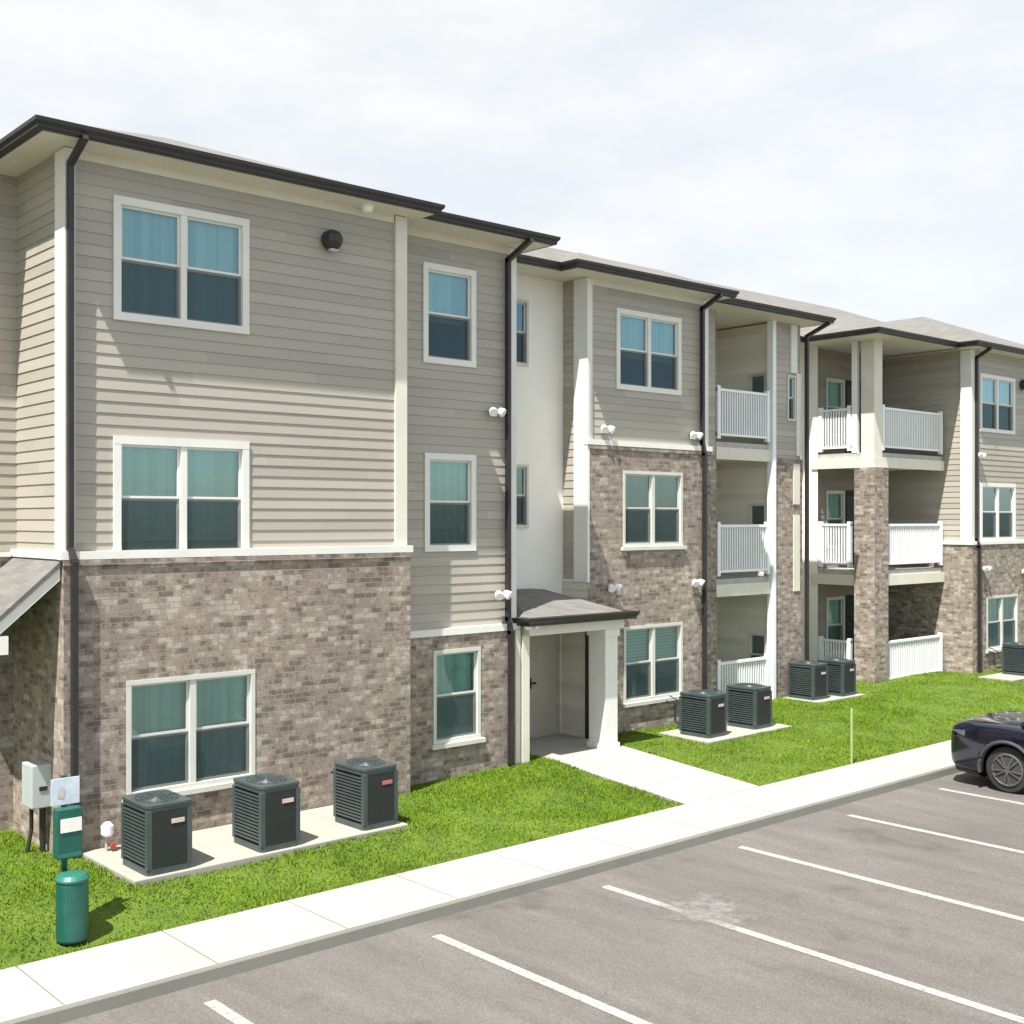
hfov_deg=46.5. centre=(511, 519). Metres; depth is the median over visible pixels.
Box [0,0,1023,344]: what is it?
sky
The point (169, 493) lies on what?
window
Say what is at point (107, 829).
gas meter
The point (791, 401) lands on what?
window
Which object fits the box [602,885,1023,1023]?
parking line
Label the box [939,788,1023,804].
parking line
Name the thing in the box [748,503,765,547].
window
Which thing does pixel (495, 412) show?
wall light
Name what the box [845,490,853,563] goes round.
balcony door
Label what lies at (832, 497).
window
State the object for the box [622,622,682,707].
window
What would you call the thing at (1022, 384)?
wall light
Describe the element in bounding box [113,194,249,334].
window
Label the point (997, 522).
window
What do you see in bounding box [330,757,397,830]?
air conditioner
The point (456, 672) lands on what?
window
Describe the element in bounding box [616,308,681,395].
window
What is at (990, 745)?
car
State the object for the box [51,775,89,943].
pet waste station
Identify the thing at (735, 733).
concrete pad
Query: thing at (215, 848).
concrete pad
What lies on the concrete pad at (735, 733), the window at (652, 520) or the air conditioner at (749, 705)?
the air conditioner at (749, 705)
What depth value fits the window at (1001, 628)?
33.25 m
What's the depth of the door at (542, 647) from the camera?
22.85 m
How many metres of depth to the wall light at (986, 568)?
32.33 m
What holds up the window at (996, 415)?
in the apartment building
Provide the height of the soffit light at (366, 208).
0.100 m
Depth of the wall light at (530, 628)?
20.11 m
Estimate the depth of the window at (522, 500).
22.47 m
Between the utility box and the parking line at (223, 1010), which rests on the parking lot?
the parking line at (223, 1010)
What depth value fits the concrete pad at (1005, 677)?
31.15 m
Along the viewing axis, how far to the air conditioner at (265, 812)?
14.91 m
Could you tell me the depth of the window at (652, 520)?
23.82 m
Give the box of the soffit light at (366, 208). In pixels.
[361,204,372,212]
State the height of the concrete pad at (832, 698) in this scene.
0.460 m
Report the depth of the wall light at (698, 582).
24.47 m
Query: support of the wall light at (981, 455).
attached to the apartment building
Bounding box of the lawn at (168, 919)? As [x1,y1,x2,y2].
[0,669,1023,969]
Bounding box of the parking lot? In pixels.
[61,771,1023,1023]
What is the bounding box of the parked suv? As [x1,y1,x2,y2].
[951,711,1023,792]
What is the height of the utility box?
1.196 m
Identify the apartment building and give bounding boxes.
[0,114,1023,857]
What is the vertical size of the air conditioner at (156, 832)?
0.834 m
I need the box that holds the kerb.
[0,765,961,1023]
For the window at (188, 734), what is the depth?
15.77 m
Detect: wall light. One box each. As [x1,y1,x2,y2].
[321,229,342,251]
[489,407,505,416]
[495,590,511,599]
[524,626,538,629]
[601,425,614,433]
[608,584,621,592]
[690,432,702,439]
[692,579,704,586]
[978,453,985,458]
[982,566,991,571]
[1020,380,1023,389]
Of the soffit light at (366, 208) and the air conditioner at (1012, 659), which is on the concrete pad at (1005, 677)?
the air conditioner at (1012, 659)
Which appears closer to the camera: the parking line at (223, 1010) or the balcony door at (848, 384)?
the parking line at (223, 1010)
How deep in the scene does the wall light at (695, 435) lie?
24.54 m
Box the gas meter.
[100,822,115,851]
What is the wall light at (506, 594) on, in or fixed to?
attached to the apartment building
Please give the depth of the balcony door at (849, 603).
33.15 m
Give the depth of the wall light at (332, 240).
17.10 m
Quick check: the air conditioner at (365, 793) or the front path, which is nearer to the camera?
the air conditioner at (365, 793)
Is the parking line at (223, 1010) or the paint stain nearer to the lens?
the parking line at (223, 1010)
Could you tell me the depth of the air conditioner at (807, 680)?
27.43 m
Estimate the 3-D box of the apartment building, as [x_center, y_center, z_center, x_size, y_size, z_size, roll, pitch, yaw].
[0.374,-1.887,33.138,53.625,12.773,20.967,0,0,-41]
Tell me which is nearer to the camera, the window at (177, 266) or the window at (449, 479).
the window at (177, 266)
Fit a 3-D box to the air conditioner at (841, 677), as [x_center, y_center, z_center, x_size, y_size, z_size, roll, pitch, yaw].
[7.472,3.723,28.450,0.580,0.834,1.354,0,0,-43]
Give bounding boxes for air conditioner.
[121,789,191,876]
[232,772,299,852]
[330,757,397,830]
[666,689,726,738]
[716,683,771,729]
[788,660,827,699]
[817,658,855,696]
[988,642,1023,675]
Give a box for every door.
[530,634,555,738]
[845,380,859,452]
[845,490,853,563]
[845,595,853,659]
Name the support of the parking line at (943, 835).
on the parking lot
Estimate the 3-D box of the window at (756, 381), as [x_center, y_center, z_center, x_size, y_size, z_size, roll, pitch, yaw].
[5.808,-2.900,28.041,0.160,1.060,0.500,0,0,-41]
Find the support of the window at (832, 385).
in the apartment building
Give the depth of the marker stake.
21.41 m
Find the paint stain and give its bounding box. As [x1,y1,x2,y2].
[670,894,750,923]
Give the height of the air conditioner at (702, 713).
0.834 m
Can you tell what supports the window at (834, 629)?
in the apartment building
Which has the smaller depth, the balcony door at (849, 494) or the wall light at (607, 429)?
the wall light at (607, 429)
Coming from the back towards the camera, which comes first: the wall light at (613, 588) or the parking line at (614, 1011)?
the wall light at (613, 588)
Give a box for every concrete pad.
[81,805,407,886]
[657,723,789,745]
[783,693,864,702]
[978,672,1023,682]
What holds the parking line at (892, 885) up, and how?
on the parking lot
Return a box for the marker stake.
[850,708,852,763]
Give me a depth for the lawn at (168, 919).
16.39 m
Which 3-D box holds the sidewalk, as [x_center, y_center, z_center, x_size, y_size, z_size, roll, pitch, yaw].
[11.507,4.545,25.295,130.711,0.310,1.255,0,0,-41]
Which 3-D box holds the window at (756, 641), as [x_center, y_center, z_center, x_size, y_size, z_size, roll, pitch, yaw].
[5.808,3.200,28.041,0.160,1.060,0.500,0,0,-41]
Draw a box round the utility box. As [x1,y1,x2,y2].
[22,760,51,852]
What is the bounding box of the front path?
[530,734,758,803]
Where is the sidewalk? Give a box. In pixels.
[0,740,954,1022]
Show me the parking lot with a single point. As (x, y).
(590, 936)
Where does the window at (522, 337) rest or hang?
in the apartment building
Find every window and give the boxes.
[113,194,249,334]
[113,436,249,550]
[122,669,254,801]
[422,261,475,367]
[424,453,475,551]
[430,647,485,749]
[516,298,528,365]
[516,464,528,527]
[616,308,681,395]
[621,470,686,550]
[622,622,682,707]
[748,372,765,418]
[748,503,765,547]
[748,632,765,678]
[787,375,795,420]
[826,378,844,436]
[826,490,844,547]
[826,596,844,654]
[979,373,1014,434]
[980,483,1015,540]
[986,594,1017,652]
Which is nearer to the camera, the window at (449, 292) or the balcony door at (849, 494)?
the window at (449, 292)
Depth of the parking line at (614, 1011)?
11.64 m
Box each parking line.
[204,999,253,1023]
[431,934,651,1023]
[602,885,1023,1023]
[737,846,1023,920]
[847,814,1023,853]
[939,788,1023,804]
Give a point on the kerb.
(92, 1006)

